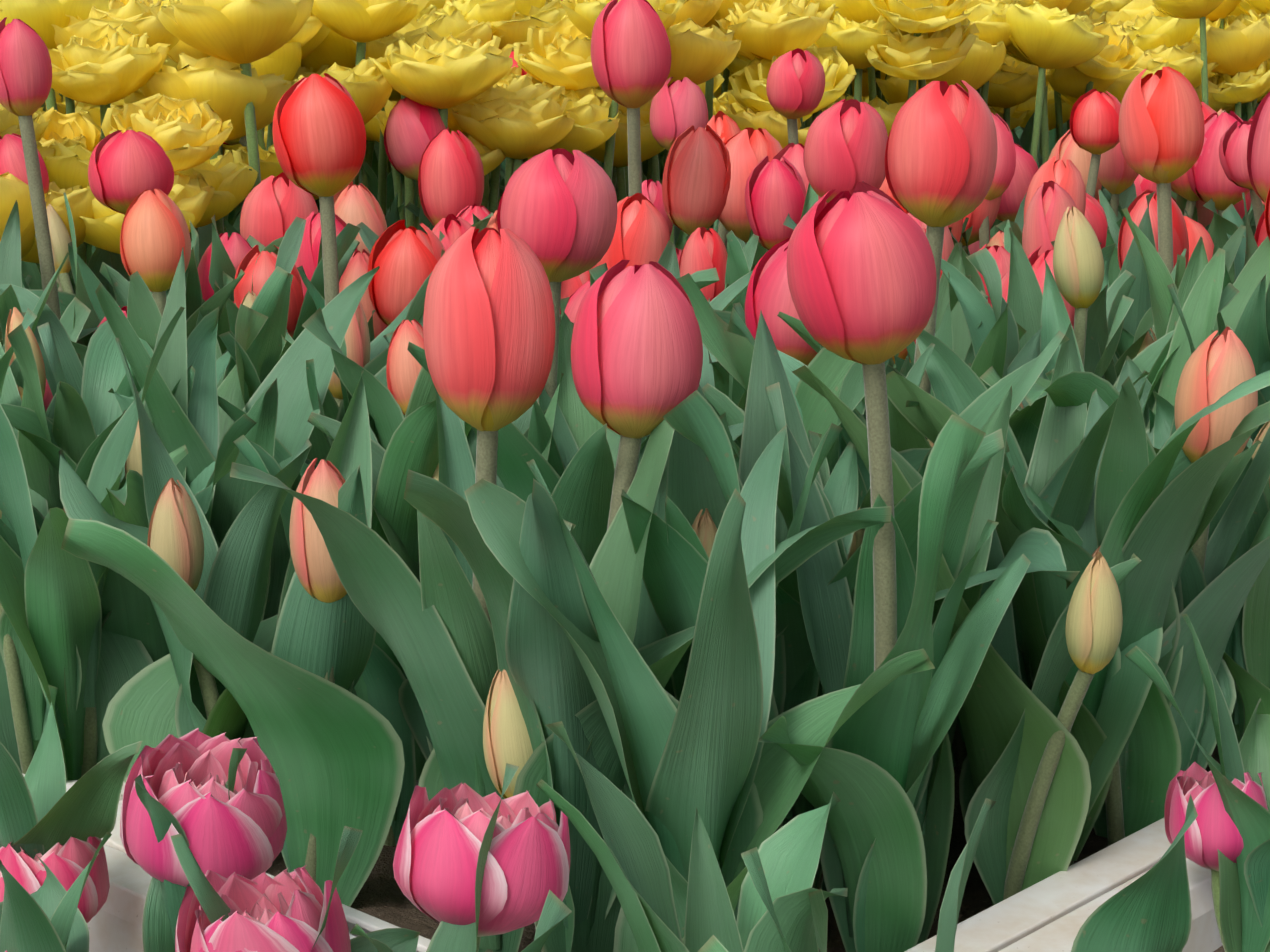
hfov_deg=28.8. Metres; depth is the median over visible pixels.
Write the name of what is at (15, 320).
coral tulip
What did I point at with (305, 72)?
yellow double tulip
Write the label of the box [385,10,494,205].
yellow double tulip
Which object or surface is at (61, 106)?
yellow double tulip
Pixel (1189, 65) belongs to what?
yellow double tulip
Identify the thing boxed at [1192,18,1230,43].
yellow double tulip
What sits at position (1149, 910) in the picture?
pink double tulip
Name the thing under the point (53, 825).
pink double tulip
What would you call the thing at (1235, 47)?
yellow double tulip
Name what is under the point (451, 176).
coral tulip
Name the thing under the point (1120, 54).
yellow double tulip
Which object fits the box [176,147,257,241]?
yellow double tulip
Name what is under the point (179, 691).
coral tulip
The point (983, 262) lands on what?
coral tulip
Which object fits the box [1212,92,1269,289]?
coral tulip
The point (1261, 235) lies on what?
coral tulip
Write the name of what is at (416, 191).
yellow double tulip
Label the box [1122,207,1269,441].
coral tulip
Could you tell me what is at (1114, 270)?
coral tulip
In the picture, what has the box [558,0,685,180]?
yellow double tulip
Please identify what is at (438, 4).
yellow double tulip
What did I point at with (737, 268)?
coral tulip
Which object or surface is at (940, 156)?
coral tulip
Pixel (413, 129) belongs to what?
coral tulip
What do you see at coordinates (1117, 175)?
coral tulip
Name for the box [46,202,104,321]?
coral tulip
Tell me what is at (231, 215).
yellow double tulip
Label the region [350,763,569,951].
pink double tulip
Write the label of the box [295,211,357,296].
coral tulip
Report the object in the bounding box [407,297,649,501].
coral tulip
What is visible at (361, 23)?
yellow double tulip
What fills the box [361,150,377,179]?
yellow double tulip
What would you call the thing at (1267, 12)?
yellow double tulip
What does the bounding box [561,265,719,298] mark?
coral tulip
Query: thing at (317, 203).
yellow double tulip
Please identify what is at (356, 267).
coral tulip
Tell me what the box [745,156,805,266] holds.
coral tulip
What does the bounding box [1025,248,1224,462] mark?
coral tulip
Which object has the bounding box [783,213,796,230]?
coral tulip
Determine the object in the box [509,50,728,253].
coral tulip
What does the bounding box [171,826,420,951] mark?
pink double tulip
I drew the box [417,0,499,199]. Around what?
yellow double tulip
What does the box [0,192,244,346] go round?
coral tulip
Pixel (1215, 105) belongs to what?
yellow double tulip
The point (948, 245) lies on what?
coral tulip
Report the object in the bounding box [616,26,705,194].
yellow double tulip
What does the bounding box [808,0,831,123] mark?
yellow double tulip
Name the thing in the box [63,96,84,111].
yellow double tulip
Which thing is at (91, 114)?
yellow double tulip
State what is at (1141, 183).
coral tulip
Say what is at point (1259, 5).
yellow double tulip
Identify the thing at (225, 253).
coral tulip
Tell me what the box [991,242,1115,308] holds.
coral tulip
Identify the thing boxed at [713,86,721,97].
yellow double tulip
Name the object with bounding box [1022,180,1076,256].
coral tulip
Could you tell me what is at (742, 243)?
coral tulip
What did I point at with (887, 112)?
yellow double tulip
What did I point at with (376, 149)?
yellow double tulip
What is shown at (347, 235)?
coral tulip
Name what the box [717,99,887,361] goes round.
coral tulip
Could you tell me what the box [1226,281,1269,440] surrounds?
coral tulip
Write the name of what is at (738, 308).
coral tulip
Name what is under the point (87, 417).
coral tulip
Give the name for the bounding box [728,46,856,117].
yellow double tulip
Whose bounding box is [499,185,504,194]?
yellow double tulip
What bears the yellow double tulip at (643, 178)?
on the yellow crate soil
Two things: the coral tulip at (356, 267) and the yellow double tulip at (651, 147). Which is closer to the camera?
the coral tulip at (356, 267)
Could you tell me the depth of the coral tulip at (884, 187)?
1.78 m
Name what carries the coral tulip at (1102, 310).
on the crate soil
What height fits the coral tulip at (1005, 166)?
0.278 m
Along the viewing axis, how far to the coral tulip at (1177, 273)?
1.47 m
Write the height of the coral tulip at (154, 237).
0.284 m
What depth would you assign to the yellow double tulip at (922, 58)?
2.26 m
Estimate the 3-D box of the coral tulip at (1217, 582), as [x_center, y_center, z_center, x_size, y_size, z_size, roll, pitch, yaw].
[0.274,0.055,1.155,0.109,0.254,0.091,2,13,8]
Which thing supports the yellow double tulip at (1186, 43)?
on the yellow crate soil
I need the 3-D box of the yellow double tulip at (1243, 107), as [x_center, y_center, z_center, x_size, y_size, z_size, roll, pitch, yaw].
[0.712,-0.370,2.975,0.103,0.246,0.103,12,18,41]
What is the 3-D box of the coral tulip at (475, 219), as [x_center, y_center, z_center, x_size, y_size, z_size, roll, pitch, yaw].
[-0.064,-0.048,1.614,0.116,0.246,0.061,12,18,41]
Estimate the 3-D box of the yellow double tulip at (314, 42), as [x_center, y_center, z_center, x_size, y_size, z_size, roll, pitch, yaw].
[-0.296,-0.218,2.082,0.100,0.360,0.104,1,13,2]
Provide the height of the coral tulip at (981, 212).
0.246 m
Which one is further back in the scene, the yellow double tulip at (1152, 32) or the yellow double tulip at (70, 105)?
the yellow double tulip at (1152, 32)
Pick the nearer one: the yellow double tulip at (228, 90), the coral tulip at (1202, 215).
the yellow double tulip at (228, 90)
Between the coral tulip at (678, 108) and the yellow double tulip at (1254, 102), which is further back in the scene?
the yellow double tulip at (1254, 102)
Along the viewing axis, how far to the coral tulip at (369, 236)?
1.53 m
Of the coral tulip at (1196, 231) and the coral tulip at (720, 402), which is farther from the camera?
the coral tulip at (1196, 231)
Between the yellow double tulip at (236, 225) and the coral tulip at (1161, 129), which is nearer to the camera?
the coral tulip at (1161, 129)
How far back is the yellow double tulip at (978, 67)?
2.39 m
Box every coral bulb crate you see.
[22,773,124,800]
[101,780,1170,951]
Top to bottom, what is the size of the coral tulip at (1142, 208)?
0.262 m
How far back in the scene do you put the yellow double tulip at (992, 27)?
2.42 m
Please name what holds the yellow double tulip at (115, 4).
on the yellow crate soil
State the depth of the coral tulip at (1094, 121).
2.01 m
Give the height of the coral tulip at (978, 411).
0.260 m
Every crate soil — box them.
[265,744,1220,951]
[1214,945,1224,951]
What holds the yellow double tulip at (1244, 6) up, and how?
on the yellow crate soil
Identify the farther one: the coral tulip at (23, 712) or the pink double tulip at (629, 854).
the coral tulip at (23, 712)
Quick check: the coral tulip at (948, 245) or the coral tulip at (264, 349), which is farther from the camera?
the coral tulip at (948, 245)
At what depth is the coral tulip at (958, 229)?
1.87 m
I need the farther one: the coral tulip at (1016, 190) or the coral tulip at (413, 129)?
the coral tulip at (1016, 190)
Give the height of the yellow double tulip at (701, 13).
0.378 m
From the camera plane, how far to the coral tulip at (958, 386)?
1.19 m
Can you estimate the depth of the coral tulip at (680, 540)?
1.01 m
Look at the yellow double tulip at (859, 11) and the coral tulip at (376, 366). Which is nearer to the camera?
the coral tulip at (376, 366)
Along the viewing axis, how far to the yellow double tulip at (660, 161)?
2.68 m
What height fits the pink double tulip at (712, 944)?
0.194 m
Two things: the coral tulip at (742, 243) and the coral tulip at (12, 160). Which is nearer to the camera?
the coral tulip at (12, 160)
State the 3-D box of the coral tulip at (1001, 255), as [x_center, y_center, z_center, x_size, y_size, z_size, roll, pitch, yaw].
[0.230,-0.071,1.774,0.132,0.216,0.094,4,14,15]
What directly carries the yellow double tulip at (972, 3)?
on the yellow crate soil
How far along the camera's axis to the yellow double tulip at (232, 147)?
2.23 m
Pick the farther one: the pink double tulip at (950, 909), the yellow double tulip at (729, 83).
the yellow double tulip at (729, 83)
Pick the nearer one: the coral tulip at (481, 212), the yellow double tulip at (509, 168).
the coral tulip at (481, 212)
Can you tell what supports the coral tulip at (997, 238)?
on the crate soil
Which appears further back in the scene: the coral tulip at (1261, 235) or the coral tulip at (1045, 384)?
the coral tulip at (1261, 235)
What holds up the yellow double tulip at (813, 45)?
on the yellow crate soil
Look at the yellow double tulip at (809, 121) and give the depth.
2.95 m
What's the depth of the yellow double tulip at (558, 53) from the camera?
1.98 m
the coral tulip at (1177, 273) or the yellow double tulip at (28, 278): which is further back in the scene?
the yellow double tulip at (28, 278)
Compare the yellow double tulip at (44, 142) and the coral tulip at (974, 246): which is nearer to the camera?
the yellow double tulip at (44, 142)
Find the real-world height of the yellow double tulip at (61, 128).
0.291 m
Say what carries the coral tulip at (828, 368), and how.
on the crate soil at (381, 896)
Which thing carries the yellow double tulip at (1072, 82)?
on the yellow crate soil
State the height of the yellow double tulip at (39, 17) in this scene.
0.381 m
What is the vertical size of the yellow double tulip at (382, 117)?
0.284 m
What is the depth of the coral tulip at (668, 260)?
1.29 m
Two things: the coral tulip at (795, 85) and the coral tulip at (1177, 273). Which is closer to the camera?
the coral tulip at (1177, 273)
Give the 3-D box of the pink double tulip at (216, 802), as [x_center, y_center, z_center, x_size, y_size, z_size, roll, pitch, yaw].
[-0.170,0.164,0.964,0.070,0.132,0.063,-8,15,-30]
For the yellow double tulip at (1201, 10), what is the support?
on the yellow crate soil
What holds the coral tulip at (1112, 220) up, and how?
on the crate soil
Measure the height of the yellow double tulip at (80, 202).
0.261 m
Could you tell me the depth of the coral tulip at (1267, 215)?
1.54 m
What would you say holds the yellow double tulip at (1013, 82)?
on the yellow crate soil
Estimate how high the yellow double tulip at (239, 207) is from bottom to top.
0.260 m
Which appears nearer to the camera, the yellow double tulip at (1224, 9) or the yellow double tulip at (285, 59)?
the yellow double tulip at (285, 59)
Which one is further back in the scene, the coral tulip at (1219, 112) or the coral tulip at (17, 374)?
the coral tulip at (1219, 112)
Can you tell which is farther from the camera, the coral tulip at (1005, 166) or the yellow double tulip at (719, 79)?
the yellow double tulip at (719, 79)
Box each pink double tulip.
[0,685,141,922]
[0,832,111,951]
[120,728,286,951]
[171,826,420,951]
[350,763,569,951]
[521,889,571,951]
[536,721,847,951]
[698,935,727,951]
[741,798,995,951]
[1071,794,1197,951]
[1125,614,1269,951]
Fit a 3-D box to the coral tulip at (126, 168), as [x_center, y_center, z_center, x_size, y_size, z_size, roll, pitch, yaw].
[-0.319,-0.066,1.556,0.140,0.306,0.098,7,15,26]
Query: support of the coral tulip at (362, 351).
on the crate soil
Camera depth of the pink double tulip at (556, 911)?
0.62 m
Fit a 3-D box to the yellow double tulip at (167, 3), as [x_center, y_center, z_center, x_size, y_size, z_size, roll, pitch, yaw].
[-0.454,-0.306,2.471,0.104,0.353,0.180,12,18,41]
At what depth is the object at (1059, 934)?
1.04 m
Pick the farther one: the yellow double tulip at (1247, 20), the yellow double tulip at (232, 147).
the yellow double tulip at (1247, 20)
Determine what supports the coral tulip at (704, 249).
on the crate soil
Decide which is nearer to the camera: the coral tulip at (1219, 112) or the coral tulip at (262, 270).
the coral tulip at (262, 270)
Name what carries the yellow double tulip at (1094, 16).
on the yellow crate soil
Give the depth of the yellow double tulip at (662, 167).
2.73 m
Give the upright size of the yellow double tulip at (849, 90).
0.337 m
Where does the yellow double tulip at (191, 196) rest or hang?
on the yellow crate soil
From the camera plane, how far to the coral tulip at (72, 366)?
1.36 m
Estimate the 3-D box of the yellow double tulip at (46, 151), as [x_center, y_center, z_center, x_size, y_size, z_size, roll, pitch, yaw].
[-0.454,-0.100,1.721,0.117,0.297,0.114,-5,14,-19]
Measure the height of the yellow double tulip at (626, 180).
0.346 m
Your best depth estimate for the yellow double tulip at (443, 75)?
1.85 m
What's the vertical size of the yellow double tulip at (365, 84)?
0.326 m
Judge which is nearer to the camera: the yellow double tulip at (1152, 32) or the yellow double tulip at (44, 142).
the yellow double tulip at (44, 142)
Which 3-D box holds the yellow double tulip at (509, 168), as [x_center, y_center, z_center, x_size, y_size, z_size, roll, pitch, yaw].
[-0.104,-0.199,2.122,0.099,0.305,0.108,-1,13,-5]
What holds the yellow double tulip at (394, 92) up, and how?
on the yellow crate soil
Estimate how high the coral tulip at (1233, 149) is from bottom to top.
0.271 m
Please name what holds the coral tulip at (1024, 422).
on the crate soil at (381, 896)
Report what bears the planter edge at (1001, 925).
on the ground
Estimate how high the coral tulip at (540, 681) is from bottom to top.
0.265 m
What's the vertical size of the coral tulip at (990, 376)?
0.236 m
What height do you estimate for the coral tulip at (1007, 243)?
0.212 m
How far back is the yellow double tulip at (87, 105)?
2.19 m
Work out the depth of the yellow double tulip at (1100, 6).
3.25 m
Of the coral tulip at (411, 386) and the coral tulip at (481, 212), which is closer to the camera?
the coral tulip at (411, 386)
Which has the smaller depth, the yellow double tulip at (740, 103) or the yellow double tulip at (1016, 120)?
the yellow double tulip at (740, 103)
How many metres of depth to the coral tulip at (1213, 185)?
2.07 m
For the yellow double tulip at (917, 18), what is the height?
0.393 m
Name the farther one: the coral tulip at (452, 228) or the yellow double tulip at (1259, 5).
the yellow double tulip at (1259, 5)
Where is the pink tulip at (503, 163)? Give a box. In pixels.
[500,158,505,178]
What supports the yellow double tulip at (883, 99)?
on the yellow crate soil
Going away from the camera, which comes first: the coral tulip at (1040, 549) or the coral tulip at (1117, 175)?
the coral tulip at (1040, 549)
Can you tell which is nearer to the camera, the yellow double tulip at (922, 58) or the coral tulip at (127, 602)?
the coral tulip at (127, 602)
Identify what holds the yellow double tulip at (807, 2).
on the yellow crate soil
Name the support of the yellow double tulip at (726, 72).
on the yellow crate soil
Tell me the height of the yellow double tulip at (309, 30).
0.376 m
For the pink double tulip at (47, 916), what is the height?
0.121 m
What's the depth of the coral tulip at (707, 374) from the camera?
1.36 m
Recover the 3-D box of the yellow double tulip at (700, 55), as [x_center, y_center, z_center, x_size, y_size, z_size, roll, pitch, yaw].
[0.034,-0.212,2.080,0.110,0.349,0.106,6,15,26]
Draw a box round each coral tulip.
[0,17,60,319]
[0,133,264,340]
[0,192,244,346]
[0,200,90,341]
[0,284,231,422]
[0,285,80,412]
[0,307,187,780]
[0,308,36,398]
[0,342,125,773]
[1,247,256,661]
[3,252,68,351]
[5,307,45,398]
[7,321,194,510]
[10,358,55,418]
[29,130,202,320]
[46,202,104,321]
[58,337,311,783]
[61,370,404,906]
[71,217,305,366]
[95,266,379,620]
[120,189,227,368]
[127,266,292,403]
[197,215,251,303]
[214,239,359,336]
[218,319,435,490]
[219,330,388,459]
[223,136,247,151]
[230,227,575,951]
[233,400,438,845]
[240,172,317,246]
[242,223,360,340]
[272,73,374,342]
[278,249,444,464]
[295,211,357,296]
[297,219,444,325]
[302,307,471,780]
[307,373,563,760]
[333,331,404,446]
[334,181,493,253]
[339,231,444,337]
[357,222,378,252]
[384,97,449,180]
[404,419,890,951]
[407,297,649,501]
[418,129,483,225]
[432,214,472,250]
[456,204,491,224]
[460,419,614,565]
[464,424,934,951]
[472,213,480,223]
[486,210,497,230]
[497,148,742,476]
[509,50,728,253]
[512,399,619,467]
[533,154,744,248]
[559,270,752,325]
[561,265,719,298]
[571,260,702,697]
[589,263,732,408]
[591,0,670,195]
[596,193,669,269]
[621,384,857,833]
[642,179,672,235]
[650,77,718,232]
[658,240,679,278]
[662,124,753,271]
[663,311,1004,889]
[675,223,713,263]
[677,238,865,414]
[679,227,758,311]
[702,343,934,476]
[705,111,740,249]
[708,351,744,448]
[713,228,942,363]
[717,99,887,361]
[718,127,781,244]
[719,362,864,474]
[725,183,817,311]
[727,308,1069,745]
[734,302,888,419]
[734,450,1079,890]
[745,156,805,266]
[748,229,766,267]
[759,181,1030,951]
[766,48,824,144]
[773,143,826,206]
[777,312,1047,770]
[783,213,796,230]
[792,365,1141,905]
[795,347,853,440]
[815,385,1011,944]
[862,303,1025,440]
[879,176,908,213]
[885,80,996,451]
[886,370,1269,865]
[888,272,971,376]
[893,243,970,371]
[906,322,1191,547]
[907,213,987,299]
[941,259,1172,400]
[948,217,968,242]
[951,232,1009,305]
[961,195,1001,249]
[962,112,1026,255]
[966,248,1239,412]
[968,225,997,254]
[980,366,1153,445]
[986,231,1003,246]
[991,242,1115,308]
[993,142,1037,230]
[996,156,1085,245]
[1004,219,1010,252]
[1007,206,1133,377]
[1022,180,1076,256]
[1022,376,1269,845]
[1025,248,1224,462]
[1027,246,1153,384]
[1035,283,1269,458]
[1048,130,1101,200]
[1051,241,1186,378]
[1069,89,1123,246]
[1084,192,1107,248]
[1098,142,1137,219]
[1098,189,1119,249]
[1105,101,1218,230]
[1106,226,1119,286]
[1115,190,1245,358]
[1116,66,1269,356]
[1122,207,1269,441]
[1134,174,1156,195]
[1149,237,1218,432]
[1153,391,1269,743]
[1159,327,1269,770]
[1171,190,1255,235]
[1184,111,1253,284]
[1184,216,1213,261]
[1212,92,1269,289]
[1217,109,1264,225]
[1219,119,1262,281]
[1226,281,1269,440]
[1233,191,1250,218]
[1254,210,1267,246]
[1265,188,1269,239]
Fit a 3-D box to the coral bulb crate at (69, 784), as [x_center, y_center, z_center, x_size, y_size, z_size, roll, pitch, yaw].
[-0.212,0.181,1.499,0.399,0.220,0.599,12,18,41]
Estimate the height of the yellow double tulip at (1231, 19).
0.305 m
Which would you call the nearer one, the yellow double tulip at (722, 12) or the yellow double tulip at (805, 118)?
the yellow double tulip at (722, 12)
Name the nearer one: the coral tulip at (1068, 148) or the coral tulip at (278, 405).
the coral tulip at (278, 405)
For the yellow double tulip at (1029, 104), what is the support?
on the yellow crate soil
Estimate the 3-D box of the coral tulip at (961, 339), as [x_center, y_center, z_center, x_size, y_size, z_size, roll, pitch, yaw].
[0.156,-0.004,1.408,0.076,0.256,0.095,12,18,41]
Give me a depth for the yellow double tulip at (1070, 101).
2.65 m
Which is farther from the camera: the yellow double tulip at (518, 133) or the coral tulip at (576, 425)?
the yellow double tulip at (518, 133)
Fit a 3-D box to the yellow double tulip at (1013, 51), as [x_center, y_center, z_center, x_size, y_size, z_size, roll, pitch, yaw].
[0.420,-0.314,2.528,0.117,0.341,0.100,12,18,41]
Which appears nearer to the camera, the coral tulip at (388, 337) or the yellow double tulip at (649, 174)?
the coral tulip at (388, 337)
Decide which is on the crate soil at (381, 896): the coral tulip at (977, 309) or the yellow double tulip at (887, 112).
the coral tulip at (977, 309)
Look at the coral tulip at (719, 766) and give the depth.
0.91 m
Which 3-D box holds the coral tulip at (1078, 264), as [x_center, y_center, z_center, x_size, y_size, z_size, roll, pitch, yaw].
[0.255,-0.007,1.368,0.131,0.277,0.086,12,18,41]
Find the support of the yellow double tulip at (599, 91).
on the yellow crate soil
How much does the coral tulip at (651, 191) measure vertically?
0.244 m
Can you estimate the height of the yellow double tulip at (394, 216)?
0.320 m
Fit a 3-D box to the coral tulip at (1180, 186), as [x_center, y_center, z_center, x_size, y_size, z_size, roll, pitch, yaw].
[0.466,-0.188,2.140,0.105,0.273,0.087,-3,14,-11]
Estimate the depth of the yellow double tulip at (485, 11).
2.10 m
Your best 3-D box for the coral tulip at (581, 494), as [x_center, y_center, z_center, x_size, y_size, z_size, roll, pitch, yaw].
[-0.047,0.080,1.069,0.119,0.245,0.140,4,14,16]
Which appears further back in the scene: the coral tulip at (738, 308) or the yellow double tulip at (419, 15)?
the yellow double tulip at (419, 15)
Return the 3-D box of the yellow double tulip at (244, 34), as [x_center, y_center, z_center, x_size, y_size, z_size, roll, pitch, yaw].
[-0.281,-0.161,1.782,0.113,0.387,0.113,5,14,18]
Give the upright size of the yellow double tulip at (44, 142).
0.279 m
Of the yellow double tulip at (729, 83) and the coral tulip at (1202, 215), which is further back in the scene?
the yellow double tulip at (729, 83)
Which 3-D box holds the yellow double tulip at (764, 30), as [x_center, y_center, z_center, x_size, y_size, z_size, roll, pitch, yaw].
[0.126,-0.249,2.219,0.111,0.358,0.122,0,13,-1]
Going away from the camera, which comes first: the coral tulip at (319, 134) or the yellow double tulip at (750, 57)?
the coral tulip at (319, 134)
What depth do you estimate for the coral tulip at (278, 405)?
1.27 m
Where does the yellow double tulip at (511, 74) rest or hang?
on the yellow crate soil
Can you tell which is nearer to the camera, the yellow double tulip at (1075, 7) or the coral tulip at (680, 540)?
the coral tulip at (680, 540)
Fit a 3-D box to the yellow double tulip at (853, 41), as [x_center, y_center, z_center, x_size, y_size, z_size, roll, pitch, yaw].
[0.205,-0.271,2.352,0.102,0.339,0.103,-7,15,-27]
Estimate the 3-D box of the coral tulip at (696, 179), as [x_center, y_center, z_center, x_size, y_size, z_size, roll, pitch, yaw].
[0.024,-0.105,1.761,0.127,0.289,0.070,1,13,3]
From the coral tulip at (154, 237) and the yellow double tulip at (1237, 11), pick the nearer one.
the coral tulip at (154, 237)
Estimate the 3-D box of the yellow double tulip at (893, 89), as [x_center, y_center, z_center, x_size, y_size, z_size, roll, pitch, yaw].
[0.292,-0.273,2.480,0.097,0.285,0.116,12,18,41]
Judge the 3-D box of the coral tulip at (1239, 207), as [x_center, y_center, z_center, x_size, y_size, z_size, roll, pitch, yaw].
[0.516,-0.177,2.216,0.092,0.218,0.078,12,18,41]
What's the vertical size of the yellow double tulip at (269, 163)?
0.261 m
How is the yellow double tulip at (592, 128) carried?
on the yellow crate soil
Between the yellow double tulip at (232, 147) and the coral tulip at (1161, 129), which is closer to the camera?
the coral tulip at (1161, 129)
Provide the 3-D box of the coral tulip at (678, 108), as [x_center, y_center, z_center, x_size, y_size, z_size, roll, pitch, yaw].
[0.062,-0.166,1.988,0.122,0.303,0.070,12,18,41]
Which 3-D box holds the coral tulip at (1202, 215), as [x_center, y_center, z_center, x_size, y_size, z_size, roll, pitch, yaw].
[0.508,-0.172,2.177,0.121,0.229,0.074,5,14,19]
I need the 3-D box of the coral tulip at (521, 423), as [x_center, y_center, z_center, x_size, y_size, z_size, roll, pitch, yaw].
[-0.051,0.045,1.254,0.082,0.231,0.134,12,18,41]
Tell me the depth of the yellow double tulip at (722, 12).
2.24 m
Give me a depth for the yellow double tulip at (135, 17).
1.82 m
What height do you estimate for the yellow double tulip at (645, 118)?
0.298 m
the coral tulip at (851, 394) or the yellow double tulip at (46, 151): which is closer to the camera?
the coral tulip at (851, 394)
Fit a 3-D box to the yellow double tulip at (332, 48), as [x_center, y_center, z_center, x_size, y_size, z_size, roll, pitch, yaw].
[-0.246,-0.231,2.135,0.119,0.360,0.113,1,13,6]
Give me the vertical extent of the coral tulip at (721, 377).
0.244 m
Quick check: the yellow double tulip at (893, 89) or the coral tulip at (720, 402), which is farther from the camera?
the yellow double tulip at (893, 89)
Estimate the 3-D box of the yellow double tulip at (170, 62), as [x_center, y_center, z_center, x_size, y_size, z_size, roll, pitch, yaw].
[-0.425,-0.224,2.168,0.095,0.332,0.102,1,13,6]
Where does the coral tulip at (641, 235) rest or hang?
on the crate soil
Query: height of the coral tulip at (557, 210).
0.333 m
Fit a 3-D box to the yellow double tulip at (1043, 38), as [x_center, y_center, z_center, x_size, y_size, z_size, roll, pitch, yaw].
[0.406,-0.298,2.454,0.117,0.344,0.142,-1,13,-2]
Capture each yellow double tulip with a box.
[0,0,109,275]
[0,107,48,141]
[0,172,49,258]
[2,125,56,161]
[21,107,100,293]
[21,139,115,300]
[21,181,94,289]
[25,275,31,284]
[36,102,91,274]
[40,136,79,146]
[48,22,170,139]
[51,0,179,255]
[55,91,78,113]
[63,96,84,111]
[65,97,74,280]
[71,172,214,253]
[78,88,211,262]
[83,103,99,255]
[92,56,177,253]
[101,93,232,281]
[109,0,224,227]
[141,52,291,234]
[153,0,179,14]
[158,0,313,190]
[167,40,222,154]
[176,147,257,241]
[198,42,301,235]
[211,210,241,237]
[223,125,267,218]
[223,146,245,234]
[228,191,250,222]
[238,144,318,199]
[262,13,322,135]
[266,63,328,150]
[292,59,430,233]
[300,30,355,72]
[301,24,330,59]
[311,0,429,227]
[315,199,319,212]
[352,25,442,228]
[359,88,398,185]
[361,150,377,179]
[362,116,404,224]
[362,136,404,209]
[366,140,391,174]
[368,32,516,128]
[376,100,458,229]
[378,93,400,226]
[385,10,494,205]
[388,202,404,226]
[402,179,418,226]
[405,75,564,216]
[409,0,435,20]
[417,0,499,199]
[419,133,505,231]
[424,0,445,13]
[434,0,545,162]
[449,97,574,172]
[452,0,566,205]
[481,64,532,207]
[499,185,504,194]
[500,178,504,196]
[505,75,542,186]
[514,15,598,90]
[533,81,619,154]
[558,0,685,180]
[585,95,664,201]
[594,86,604,165]
[601,155,663,202]
[603,94,659,182]
[612,166,616,191]
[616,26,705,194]
[624,166,628,196]
[641,162,645,181]
[642,156,665,177]
[658,155,663,180]
[665,0,722,245]
[666,18,740,249]
[700,74,724,94]
[704,0,774,121]
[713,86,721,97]
[713,92,744,114]
[715,0,838,250]
[720,70,734,90]
[721,68,729,93]
[723,103,809,250]
[726,53,750,73]
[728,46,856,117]
[728,89,811,121]
[730,90,745,109]
[739,50,753,59]
[774,0,809,6]
[800,43,819,128]
[807,116,811,126]
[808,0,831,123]
[814,0,880,101]
[815,10,912,101]
[822,93,905,136]
[839,92,881,102]
[843,71,885,96]
[845,82,851,100]
[862,68,881,99]
[865,11,979,89]
[869,0,971,99]
[875,75,928,103]
[882,74,886,102]
[926,35,1005,93]
[964,0,1014,230]
[966,0,1021,8]
[987,55,1050,153]
[988,105,1033,152]
[1002,1,1107,162]
[1006,8,1094,163]
[1011,0,1092,155]
[1015,84,1071,131]
[1016,129,1022,137]
[1020,0,1071,141]
[1037,21,1147,189]
[1037,128,1055,168]
[1046,66,1116,202]
[1055,6,1107,144]
[1059,94,1077,135]
[1090,0,1132,21]
[1103,62,1184,102]
[1105,0,1167,24]
[1117,11,1153,28]
[1122,15,1199,50]
[1135,45,1167,69]
[1147,46,1218,88]
[1151,39,1199,50]
[1152,0,1223,105]
[1179,18,1269,117]
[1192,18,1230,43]
[1195,74,1234,111]
[1206,0,1246,120]
[1208,58,1269,119]
[1209,72,1269,119]
[1224,13,1264,113]
[1226,7,1250,17]
[1237,0,1264,14]
[1241,9,1269,25]
[1245,0,1269,103]
[1246,98,1257,121]
[1255,6,1269,109]
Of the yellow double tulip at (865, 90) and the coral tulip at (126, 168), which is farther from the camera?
the yellow double tulip at (865, 90)
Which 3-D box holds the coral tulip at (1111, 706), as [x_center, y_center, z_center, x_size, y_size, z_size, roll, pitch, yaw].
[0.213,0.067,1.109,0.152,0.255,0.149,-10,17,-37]
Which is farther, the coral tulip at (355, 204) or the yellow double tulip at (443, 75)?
the yellow double tulip at (443, 75)
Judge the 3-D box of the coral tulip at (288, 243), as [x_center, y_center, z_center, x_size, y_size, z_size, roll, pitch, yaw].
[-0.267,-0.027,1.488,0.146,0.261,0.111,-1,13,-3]
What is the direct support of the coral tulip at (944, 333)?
on the crate soil at (381, 896)
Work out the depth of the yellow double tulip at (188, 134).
1.65 m
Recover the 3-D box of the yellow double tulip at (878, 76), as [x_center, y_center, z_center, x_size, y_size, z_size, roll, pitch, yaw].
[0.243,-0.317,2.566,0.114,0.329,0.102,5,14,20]
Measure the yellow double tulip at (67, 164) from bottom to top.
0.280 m
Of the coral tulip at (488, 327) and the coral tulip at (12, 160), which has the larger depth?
the coral tulip at (12, 160)
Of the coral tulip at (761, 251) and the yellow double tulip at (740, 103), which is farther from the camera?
the yellow double tulip at (740, 103)
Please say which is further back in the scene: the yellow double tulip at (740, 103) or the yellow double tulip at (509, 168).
the yellow double tulip at (740, 103)
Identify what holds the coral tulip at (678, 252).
on the crate soil
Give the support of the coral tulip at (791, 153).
on the crate soil

